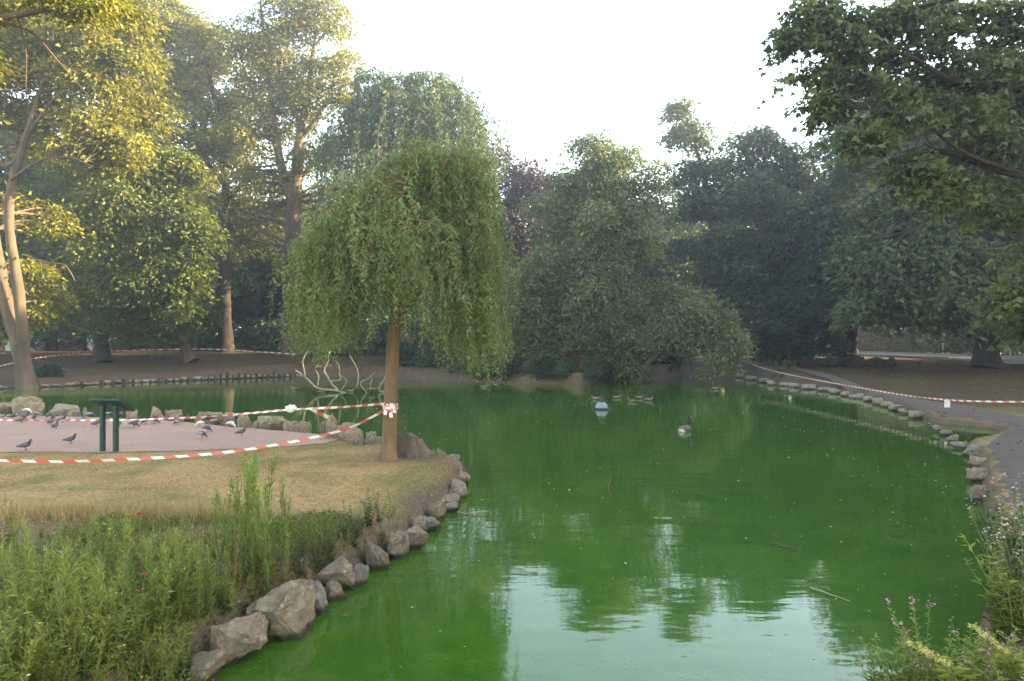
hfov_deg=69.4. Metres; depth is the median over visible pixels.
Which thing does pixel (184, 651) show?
leafy weed
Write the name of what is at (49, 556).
horseweed
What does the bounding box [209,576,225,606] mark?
leafy weed
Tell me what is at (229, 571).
dead dock
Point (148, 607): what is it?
leafy weed
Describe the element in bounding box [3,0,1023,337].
sky
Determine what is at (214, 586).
leafy weed
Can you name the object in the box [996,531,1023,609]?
campion
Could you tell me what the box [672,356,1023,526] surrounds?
path
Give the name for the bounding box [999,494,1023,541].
leafy weed
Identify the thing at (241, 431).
pigeon
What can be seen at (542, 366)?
shrub
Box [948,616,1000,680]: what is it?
leafy weed
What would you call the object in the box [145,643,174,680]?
leafy weed
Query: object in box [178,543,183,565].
horseweed
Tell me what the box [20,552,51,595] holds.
leafy weed
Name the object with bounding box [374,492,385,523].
mugwort
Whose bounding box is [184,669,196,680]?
leafy weed
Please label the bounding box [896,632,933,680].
leafy weed
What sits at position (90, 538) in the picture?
horseweed
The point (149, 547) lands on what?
horseweed
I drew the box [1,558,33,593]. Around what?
mustard plant
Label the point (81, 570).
leafy weed
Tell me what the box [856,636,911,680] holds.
leafy weed
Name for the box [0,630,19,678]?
leafy weed
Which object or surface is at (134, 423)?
pigeon
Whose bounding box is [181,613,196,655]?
dead dock
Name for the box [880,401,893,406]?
boulder
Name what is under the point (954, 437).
boulder
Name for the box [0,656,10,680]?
leafy weed
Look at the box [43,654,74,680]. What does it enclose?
leafy weed
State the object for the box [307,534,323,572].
mugwort
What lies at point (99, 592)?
leafy weed
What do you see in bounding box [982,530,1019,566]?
leafy weed
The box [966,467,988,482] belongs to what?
boulder
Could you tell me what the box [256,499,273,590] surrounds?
horseweed
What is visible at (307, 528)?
ground cover
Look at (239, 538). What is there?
horseweed
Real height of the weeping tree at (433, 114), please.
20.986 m
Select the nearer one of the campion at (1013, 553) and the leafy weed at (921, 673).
the leafy weed at (921, 673)
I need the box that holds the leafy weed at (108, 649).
[92,602,145,677]
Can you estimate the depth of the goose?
19.50 m
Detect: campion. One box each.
[965,496,1012,550]
[967,495,1017,579]
[979,472,1006,545]
[979,518,1023,628]
[982,527,1023,617]
[994,517,1023,605]
[994,558,1023,643]
[995,486,1023,586]
[995,528,1023,635]
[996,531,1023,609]
[998,500,1023,570]
[998,502,1023,580]
[1001,526,1023,595]
[1010,509,1022,571]
[1012,473,1023,549]
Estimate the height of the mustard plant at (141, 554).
0.656 m
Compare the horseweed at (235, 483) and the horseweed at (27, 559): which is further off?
the horseweed at (235, 483)
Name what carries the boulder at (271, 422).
on the ground at (408, 500)
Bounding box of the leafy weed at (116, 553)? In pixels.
[107,541,128,572]
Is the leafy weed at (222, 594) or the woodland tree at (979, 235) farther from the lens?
the woodland tree at (979, 235)
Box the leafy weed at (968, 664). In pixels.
[952,655,980,680]
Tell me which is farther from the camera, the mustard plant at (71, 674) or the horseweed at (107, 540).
the horseweed at (107, 540)
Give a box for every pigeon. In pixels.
[17,439,31,449]
[19,411,29,418]
[51,421,58,428]
[62,433,76,443]
[84,412,95,416]
[128,421,139,426]
[173,419,182,424]
[196,431,207,437]
[201,426,212,431]
[226,421,235,426]
[234,427,246,435]
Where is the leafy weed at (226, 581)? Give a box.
[218,570,236,596]
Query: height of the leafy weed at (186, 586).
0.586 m
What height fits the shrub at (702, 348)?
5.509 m
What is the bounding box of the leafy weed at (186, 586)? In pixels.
[159,543,205,613]
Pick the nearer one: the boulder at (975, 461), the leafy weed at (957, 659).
the leafy weed at (957, 659)
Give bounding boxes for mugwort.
[289,528,306,578]
[290,531,303,559]
[294,519,307,557]
[297,553,310,578]
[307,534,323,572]
[311,533,328,570]
[314,523,331,556]
[322,541,335,566]
[323,520,334,561]
[334,508,345,537]
[337,501,351,535]
[347,509,354,531]
[349,499,366,540]
[349,523,360,548]
[361,489,378,527]
[363,492,374,526]
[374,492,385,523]
[379,510,398,549]
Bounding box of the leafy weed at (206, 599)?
[200,586,211,609]
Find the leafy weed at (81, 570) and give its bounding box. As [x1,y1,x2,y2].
[53,543,105,631]
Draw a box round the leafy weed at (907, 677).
[893,673,929,680]
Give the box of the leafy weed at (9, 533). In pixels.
[6,514,14,547]
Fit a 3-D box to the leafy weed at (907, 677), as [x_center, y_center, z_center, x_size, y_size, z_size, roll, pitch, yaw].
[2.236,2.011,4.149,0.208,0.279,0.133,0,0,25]
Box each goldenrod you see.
[905,639,984,680]
[967,622,1023,676]
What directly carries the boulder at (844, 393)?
in the pond
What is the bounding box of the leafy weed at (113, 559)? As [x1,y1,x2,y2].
[106,542,123,582]
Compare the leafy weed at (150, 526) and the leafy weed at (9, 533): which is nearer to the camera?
the leafy weed at (9, 533)
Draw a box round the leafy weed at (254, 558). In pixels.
[245,548,261,567]
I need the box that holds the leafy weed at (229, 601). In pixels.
[223,581,241,608]
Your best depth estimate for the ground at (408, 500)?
12.56 m
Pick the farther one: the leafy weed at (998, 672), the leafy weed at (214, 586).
the leafy weed at (214, 586)
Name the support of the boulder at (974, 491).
on the ground at (408, 500)
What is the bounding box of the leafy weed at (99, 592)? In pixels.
[78,575,113,622]
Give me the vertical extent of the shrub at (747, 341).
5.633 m
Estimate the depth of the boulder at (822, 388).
34.98 m
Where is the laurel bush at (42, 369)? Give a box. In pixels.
[34,359,67,377]
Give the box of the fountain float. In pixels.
[592,395,611,409]
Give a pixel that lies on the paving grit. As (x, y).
(121, 427)
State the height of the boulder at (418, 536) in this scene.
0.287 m
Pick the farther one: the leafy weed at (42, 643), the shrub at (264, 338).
the shrub at (264, 338)
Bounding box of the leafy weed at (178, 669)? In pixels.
[163,642,190,680]
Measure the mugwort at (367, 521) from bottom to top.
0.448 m
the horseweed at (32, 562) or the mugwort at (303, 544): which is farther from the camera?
the mugwort at (303, 544)
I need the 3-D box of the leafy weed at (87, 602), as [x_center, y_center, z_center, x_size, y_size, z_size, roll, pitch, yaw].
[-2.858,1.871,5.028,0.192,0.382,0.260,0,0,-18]
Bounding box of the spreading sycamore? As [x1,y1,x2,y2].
[754,0,1023,354]
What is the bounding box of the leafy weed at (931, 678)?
[921,657,937,680]
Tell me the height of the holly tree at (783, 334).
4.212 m
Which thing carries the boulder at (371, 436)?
on the ground at (408, 500)
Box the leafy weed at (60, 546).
[43,530,84,580]
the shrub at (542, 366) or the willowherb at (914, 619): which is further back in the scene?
the shrub at (542, 366)
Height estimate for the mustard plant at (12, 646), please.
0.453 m
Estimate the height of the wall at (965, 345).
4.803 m
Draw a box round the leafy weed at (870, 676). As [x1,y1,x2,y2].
[851,644,889,680]
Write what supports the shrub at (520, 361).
on the ground at (408, 500)
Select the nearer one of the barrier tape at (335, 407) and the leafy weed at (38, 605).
the leafy weed at (38, 605)
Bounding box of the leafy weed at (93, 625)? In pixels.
[80,595,114,663]
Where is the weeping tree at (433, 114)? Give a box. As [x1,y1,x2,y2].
[275,63,514,344]
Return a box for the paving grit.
[3,416,289,450]
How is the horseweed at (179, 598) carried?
on the ground at (408, 500)
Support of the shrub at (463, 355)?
on the ground at (408, 500)
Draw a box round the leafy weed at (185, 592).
[160,557,202,616]
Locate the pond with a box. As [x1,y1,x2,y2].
[0,376,999,680]
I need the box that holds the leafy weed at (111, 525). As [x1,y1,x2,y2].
[104,513,120,541]
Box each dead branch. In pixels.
[295,351,346,392]
[351,358,384,392]
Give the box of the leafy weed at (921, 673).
[904,634,942,680]
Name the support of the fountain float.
on the pond
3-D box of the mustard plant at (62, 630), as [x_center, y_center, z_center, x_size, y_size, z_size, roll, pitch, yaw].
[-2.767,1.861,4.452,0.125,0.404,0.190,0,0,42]
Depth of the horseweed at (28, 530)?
6.10 m
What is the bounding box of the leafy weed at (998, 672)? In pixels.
[978,654,1023,680]
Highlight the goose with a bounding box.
[678,415,691,431]
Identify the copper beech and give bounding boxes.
[480,137,579,330]
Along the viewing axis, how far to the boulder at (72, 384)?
39.02 m
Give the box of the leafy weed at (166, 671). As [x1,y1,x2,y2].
[145,665,186,680]
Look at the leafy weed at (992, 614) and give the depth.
5.33 m
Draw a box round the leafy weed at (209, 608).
[205,594,216,618]
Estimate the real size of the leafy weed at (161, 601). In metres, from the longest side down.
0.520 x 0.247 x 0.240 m
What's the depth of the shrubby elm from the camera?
56.23 m
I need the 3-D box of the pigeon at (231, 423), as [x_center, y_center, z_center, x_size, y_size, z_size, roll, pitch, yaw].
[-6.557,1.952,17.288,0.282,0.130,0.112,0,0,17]
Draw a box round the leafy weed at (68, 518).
[59,517,69,533]
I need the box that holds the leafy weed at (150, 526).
[148,514,155,535]
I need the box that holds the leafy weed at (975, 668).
[961,637,1013,680]
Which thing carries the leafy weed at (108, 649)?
on the ground at (408, 500)
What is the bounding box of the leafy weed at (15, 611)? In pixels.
[0,588,32,653]
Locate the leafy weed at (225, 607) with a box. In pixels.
[221,582,231,613]
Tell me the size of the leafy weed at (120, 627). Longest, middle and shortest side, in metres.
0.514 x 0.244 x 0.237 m
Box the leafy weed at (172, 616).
[165,602,177,627]
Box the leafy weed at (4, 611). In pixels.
[0,592,18,644]
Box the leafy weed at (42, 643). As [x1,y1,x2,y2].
[25,624,59,680]
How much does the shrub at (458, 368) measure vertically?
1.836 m
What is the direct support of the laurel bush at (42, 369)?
on the ground at (408, 500)
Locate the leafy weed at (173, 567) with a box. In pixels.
[156,550,186,603]
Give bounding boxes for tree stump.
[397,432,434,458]
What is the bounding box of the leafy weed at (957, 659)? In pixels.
[935,634,982,680]
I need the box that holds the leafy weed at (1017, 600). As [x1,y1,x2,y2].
[1003,560,1023,640]
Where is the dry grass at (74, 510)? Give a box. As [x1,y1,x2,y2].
[0,491,276,560]
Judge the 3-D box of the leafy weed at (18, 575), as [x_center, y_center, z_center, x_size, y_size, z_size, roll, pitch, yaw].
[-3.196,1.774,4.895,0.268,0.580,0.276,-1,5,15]
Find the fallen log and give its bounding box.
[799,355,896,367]
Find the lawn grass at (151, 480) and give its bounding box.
[0,439,456,544]
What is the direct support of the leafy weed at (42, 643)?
on the ground at (408, 500)
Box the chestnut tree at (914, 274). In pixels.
[805,59,1023,368]
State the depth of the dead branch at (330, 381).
34.00 m
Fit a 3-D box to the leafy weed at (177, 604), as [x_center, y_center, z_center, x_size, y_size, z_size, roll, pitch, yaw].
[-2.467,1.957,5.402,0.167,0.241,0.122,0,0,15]
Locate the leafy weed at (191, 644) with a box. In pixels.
[187,632,197,654]
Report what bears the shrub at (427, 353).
on the ground at (408, 500)
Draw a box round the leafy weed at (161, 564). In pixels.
[153,552,178,588]
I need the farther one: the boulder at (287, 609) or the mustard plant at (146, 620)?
the boulder at (287, 609)
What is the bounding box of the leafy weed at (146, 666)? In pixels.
[137,628,156,670]
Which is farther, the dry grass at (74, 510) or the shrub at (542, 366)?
the shrub at (542, 366)
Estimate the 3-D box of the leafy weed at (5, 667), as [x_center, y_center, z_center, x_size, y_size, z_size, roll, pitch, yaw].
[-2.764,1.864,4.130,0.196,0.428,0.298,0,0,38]
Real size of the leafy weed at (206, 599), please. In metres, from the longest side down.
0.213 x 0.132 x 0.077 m
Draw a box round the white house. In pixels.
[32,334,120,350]
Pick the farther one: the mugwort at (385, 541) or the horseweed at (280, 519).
the mugwort at (385, 541)
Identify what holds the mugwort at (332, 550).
on the ground at (408, 500)
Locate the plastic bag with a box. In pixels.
[285,404,296,412]
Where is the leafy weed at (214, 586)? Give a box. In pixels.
[205,573,222,599]
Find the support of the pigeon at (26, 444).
on the paved area
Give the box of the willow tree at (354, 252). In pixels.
[267,126,520,461]
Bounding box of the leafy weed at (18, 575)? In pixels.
[0,567,44,641]
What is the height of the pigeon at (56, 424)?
0.178 m
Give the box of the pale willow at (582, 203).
[461,128,686,383]
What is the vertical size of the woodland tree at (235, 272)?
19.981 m
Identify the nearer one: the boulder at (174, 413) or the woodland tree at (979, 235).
the boulder at (174, 413)
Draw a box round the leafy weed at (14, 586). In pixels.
[1,550,87,657]
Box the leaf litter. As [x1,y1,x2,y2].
[766,360,1023,491]
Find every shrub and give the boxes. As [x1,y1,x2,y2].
[30,334,40,350]
[129,338,168,350]
[157,325,217,350]
[190,315,259,350]
[210,314,284,350]
[260,320,334,351]
[307,319,386,356]
[313,309,388,344]
[364,313,448,355]
[383,337,421,366]
[406,341,442,366]
[414,340,466,367]
[431,319,463,346]
[440,356,484,375]
[449,346,490,362]
[469,355,500,381]
[473,324,529,350]
[481,344,514,361]
[484,357,523,380]
[514,349,530,362]
[518,358,545,379]
[525,354,560,381]
[540,358,562,378]
[550,356,579,382]
[581,355,609,383]
[594,370,628,383]
[595,355,619,379]
[621,345,657,369]
[631,330,704,356]
[648,349,691,369]
[666,342,695,369]
[695,337,711,354]
[729,317,757,353]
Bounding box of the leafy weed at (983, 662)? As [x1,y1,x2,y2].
[961,640,1007,678]
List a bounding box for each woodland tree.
[0,114,88,353]
[2,157,91,350]
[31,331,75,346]
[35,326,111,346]
[78,194,275,347]
[207,198,284,334]
[231,208,348,321]
[285,257,418,323]
[409,233,510,325]
[506,215,621,327]
[575,229,651,332]
[605,195,711,327]
[662,210,778,325]
[948,194,1023,344]
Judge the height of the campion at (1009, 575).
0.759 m
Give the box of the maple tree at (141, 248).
[0,119,238,362]
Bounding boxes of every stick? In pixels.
[771,541,793,547]
[810,587,849,600]
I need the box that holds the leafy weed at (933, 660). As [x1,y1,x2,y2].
[921,642,948,680]
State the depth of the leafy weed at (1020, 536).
5.92 m
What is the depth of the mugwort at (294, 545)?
6.94 m
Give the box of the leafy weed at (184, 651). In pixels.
[161,614,197,680]
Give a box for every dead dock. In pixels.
[0,504,20,562]
[2,492,13,546]
[63,592,83,663]
[67,507,84,552]
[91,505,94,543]
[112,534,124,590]
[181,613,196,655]
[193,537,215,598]
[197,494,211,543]
[225,540,237,602]
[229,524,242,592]
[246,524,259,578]
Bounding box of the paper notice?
[944,400,949,406]
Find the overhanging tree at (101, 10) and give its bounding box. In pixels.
[0,0,158,124]
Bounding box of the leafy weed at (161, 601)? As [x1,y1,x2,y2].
[138,571,174,641]
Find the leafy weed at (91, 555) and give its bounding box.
[82,546,97,566]
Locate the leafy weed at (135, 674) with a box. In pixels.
[122,625,156,680]
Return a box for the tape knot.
[382,403,397,417]
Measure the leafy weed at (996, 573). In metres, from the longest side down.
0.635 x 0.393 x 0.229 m
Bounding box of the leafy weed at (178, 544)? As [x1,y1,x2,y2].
[163,532,189,558]
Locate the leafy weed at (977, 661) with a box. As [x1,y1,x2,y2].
[942,640,1003,680]
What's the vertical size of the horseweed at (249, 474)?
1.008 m
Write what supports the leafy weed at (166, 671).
on the ground at (408, 500)
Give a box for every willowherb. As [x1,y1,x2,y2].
[885,596,935,678]
[891,618,959,680]
[901,643,924,680]
[961,652,1001,680]
[979,648,1023,680]
[987,633,1021,680]
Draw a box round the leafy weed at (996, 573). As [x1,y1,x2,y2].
[975,538,1017,617]
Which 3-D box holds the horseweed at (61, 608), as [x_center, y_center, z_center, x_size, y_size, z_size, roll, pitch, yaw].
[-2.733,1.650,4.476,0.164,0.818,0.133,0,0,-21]
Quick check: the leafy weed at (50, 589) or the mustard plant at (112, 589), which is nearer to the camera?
the mustard plant at (112, 589)
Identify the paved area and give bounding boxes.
[0,414,337,452]
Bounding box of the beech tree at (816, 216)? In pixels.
[762,90,907,357]
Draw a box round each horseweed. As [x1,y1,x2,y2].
[0,535,5,583]
[0,540,5,582]
[0,545,15,619]
[0,546,22,649]
[11,514,24,581]
[13,571,22,620]
[15,517,47,624]
[20,536,35,615]
[25,523,32,564]
[28,553,35,594]
[42,542,55,609]
[49,545,72,675]
[50,546,66,604]
[52,531,61,570]
[59,519,68,570]
[60,535,80,644]
[68,593,84,674]
[75,598,88,678]
[79,541,91,593]
[79,545,89,593]
[80,518,96,580]
[86,551,105,648]
[87,558,105,625]
[89,557,108,674]
[93,515,104,579]
[101,515,114,586]
[104,586,123,667]
[112,615,124,680]
[116,553,130,625]
[119,516,136,602]
[126,581,136,632]
[130,593,140,635]
[140,530,157,613]
[142,568,156,615]
[145,537,160,620]
[153,561,175,644]
[157,546,170,599]
[158,536,174,622]
[169,527,183,626]
[169,529,176,571]
[174,537,196,629]
[174,566,183,639]
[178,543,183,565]
[181,517,186,562]
[182,532,190,576]
[192,542,205,624]
[195,554,203,610]
[196,542,206,596]
[197,537,208,611]
[205,545,217,623]
[206,525,212,571]
[208,539,221,598]
[210,486,222,556]
[212,486,233,566]
[219,486,234,576]
[221,547,229,602]
[226,485,240,563]
[229,473,246,552]
[229,582,236,619]
[230,489,241,557]
[232,488,248,572]
[234,474,244,543]
[236,451,252,529]
[236,451,259,535]
[238,489,256,569]
[239,469,252,560]
[243,465,257,539]
[244,453,256,538]
[244,481,263,579]
[245,463,267,568]
[245,497,259,586]
[246,455,259,542]
[246,460,270,567]
[248,458,261,541]
[252,520,272,595]
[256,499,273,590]
[260,478,278,586]
[262,493,277,554]
[263,446,279,546]
[276,490,292,554]
[278,472,291,557]
[282,531,290,582]
[283,491,292,556]
[386,485,391,518]
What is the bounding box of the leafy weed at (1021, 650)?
[1013,647,1023,680]
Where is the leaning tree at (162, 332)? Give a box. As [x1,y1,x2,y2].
[100,288,228,362]
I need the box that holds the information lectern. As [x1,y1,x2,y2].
[89,398,134,452]
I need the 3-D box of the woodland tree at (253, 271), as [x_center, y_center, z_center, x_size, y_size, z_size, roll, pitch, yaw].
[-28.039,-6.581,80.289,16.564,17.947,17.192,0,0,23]
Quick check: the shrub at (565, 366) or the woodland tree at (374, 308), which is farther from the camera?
the woodland tree at (374, 308)
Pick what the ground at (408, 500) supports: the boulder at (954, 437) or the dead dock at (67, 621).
the dead dock at (67, 621)
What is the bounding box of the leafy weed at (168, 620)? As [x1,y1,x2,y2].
[161,605,174,637]
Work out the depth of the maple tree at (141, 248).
44.70 m
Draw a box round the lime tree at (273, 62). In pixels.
[193,0,371,355]
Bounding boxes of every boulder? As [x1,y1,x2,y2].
[0,402,12,413]
[11,396,44,415]
[49,403,78,415]
[65,382,78,385]
[72,411,80,416]
[83,407,87,416]
[126,409,137,418]
[139,379,154,381]
[151,406,165,420]
[164,409,183,421]
[186,649,228,680]
[192,376,203,379]
[195,412,223,425]
[210,611,268,666]
[222,412,234,426]
[237,415,251,427]
[244,579,315,641]
[252,419,259,428]
[257,416,286,430]
[282,420,299,431]
[299,420,311,432]
[307,580,327,615]
[315,556,356,589]
[320,421,326,433]
[324,581,347,601]
[326,413,337,438]
[337,422,356,443]
[353,564,369,587]
[354,426,364,444]
[362,538,389,570]
[365,431,376,444]
[376,436,381,443]
[386,530,409,558]
[405,526,428,549]
[411,515,427,532]
[423,515,440,531]
[427,499,446,520]
[441,493,459,503]
[445,501,458,512]
[448,454,459,459]
[449,478,466,499]
[451,459,466,471]
[458,469,469,483]
[745,375,756,379]
[758,378,769,382]
[767,380,776,384]
[779,382,788,385]
[788,383,798,387]
[801,384,815,389]
[818,387,829,390]
[827,388,840,393]
[840,391,851,395]
[849,393,863,398]
[863,396,873,401]
[872,398,882,404]
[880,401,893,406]
[888,404,902,410]
[898,408,908,413]
[908,411,923,418]
[931,425,942,431]
[939,429,952,435]
[946,434,958,442]
[949,441,969,449]
[962,444,981,456]
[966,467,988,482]
[967,455,986,467]
[968,485,986,502]
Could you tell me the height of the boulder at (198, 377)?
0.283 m
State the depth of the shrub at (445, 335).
53.73 m
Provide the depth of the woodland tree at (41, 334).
84.69 m
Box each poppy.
[135,573,148,645]
[135,590,150,654]
[136,512,144,585]
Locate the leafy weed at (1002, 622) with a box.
[958,533,1023,643]
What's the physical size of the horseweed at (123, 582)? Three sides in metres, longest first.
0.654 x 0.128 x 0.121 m
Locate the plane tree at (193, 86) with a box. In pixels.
[112,0,273,352]
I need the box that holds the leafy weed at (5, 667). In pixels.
[0,627,42,680]
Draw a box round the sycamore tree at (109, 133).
[0,0,198,388]
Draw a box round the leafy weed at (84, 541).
[79,524,92,548]
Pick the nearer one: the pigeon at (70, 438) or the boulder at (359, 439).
the pigeon at (70, 438)
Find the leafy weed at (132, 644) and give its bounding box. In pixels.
[123,616,142,661]
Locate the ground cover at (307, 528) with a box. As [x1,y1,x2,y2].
[0,507,385,680]
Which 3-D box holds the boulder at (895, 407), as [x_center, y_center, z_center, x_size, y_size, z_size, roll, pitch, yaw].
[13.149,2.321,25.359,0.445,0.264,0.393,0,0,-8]
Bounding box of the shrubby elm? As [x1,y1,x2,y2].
[694,122,871,338]
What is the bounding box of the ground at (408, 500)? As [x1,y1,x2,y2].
[0,346,1023,680]
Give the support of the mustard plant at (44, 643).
on the ground at (408, 500)
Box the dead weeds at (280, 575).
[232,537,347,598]
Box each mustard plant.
[0,540,18,578]
[0,621,44,680]
[0,630,20,662]
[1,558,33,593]
[2,561,57,622]
[4,538,32,581]
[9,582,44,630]
[19,581,65,654]
[22,611,87,680]
[26,638,70,680]
[27,546,86,649]
[35,540,79,588]
[36,617,65,675]
[43,567,124,671]
[50,591,97,665]
[50,616,93,680]
[65,561,121,664]
[65,613,91,669]
[91,614,125,680]
[94,562,121,626]
[104,502,138,584]
[106,554,138,609]
[120,646,145,680]
[121,575,160,644]
[125,628,185,680]
[128,529,183,607]
[141,617,189,680]
[147,618,173,679]
[148,625,188,680]
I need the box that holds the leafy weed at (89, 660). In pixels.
[73,616,107,680]
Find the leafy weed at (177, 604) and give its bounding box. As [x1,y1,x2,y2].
[162,594,187,619]
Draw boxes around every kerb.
[816,353,1023,363]
[858,351,1023,356]
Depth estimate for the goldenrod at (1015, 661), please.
3.93 m
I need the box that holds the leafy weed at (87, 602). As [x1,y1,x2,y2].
[76,584,92,631]
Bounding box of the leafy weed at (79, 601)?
[63,583,93,628]
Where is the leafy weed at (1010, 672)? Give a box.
[981,631,1023,680]
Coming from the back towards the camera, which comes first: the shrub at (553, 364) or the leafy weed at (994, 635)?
the shrub at (553, 364)
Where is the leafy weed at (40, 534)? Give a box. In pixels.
[37,521,46,538]
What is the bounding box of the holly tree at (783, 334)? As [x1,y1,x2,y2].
[745,305,856,365]
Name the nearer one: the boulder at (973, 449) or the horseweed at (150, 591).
the horseweed at (150, 591)
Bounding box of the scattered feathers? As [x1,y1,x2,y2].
[156,445,440,515]
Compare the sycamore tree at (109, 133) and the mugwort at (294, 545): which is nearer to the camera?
the mugwort at (294, 545)
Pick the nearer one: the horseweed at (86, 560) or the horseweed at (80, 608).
the horseweed at (80, 608)
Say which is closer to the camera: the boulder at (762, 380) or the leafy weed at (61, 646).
the leafy weed at (61, 646)
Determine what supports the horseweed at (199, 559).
on the ground at (408, 500)
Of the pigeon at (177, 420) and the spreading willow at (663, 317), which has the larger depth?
the spreading willow at (663, 317)
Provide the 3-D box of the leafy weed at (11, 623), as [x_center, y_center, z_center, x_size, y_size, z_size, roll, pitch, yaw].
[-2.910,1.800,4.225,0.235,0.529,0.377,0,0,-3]
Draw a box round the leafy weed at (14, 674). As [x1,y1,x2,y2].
[0,649,25,680]
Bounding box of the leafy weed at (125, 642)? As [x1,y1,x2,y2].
[100,590,140,657]
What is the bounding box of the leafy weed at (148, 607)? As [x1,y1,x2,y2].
[130,592,162,638]
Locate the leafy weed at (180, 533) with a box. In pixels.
[154,525,190,580]
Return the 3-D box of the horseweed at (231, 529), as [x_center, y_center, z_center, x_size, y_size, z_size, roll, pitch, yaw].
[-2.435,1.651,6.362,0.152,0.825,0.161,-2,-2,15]
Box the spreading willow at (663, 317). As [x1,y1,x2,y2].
[612,276,761,384]
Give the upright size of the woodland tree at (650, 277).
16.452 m
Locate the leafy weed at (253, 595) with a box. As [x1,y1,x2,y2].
[247,575,256,599]
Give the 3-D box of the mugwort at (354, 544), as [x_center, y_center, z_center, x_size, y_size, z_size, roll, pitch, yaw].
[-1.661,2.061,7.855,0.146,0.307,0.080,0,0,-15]
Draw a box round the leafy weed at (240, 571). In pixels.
[231,557,248,582]
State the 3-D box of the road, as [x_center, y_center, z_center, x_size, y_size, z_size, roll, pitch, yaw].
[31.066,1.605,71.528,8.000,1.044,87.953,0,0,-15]
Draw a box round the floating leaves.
[376,392,971,675]
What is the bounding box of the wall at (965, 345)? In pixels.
[857,323,1023,355]
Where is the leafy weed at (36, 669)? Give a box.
[31,649,56,680]
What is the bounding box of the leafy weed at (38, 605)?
[29,586,82,657]
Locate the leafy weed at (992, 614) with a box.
[984,565,1007,643]
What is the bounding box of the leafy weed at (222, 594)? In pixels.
[210,585,227,606]
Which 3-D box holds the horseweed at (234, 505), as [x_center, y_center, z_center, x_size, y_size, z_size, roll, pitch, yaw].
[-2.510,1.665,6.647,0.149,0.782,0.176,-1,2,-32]
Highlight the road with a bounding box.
[859,353,1023,360]
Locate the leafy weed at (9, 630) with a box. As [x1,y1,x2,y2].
[0,610,25,670]
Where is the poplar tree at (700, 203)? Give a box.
[651,95,751,349]
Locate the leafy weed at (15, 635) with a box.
[3,614,37,668]
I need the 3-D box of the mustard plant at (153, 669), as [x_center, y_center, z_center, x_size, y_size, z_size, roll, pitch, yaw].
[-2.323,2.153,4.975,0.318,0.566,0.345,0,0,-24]
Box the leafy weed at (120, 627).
[88,591,130,672]
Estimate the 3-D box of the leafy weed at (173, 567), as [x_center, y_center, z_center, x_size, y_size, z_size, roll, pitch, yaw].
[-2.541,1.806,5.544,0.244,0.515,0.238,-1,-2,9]
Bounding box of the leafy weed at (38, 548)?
[33,535,43,552]
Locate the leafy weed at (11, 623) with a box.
[0,613,37,678]
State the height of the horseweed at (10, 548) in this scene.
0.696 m
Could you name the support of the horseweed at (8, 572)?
on the ground at (408, 500)
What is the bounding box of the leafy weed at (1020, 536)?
[1012,513,1023,545]
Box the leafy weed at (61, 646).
[27,618,68,680]
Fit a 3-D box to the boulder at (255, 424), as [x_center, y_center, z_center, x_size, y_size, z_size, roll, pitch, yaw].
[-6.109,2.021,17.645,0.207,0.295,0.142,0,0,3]
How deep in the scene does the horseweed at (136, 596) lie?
5.03 m
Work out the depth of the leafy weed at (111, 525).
7.49 m
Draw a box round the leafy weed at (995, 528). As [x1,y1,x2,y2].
[984,506,1019,555]
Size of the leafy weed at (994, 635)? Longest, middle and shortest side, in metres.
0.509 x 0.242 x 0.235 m
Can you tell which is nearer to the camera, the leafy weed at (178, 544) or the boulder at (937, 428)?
the leafy weed at (178, 544)
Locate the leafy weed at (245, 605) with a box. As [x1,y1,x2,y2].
[237,587,254,615]
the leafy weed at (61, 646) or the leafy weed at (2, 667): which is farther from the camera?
the leafy weed at (61, 646)
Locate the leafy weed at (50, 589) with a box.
[28,560,61,606]
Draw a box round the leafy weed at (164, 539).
[158,531,170,556]
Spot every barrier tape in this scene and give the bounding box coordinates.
[0,349,294,365]
[0,403,383,420]
[0,409,383,462]
[310,407,328,418]
[739,359,1023,402]
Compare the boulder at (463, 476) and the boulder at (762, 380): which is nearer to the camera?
the boulder at (463, 476)
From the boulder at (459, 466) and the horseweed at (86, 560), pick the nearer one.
the horseweed at (86, 560)
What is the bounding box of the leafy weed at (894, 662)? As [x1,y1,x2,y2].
[869,633,917,680]
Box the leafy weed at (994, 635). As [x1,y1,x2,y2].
[977,629,1016,677]
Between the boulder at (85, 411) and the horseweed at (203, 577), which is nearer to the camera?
the horseweed at (203, 577)
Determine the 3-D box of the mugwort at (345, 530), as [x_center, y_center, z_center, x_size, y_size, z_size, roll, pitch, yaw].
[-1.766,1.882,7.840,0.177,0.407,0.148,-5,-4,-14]
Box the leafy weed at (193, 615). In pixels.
[185,589,200,621]
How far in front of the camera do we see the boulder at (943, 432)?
18.57 m
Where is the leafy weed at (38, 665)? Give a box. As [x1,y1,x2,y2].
[19,629,56,680]
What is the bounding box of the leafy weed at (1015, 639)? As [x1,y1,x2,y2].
[958,624,1023,680]

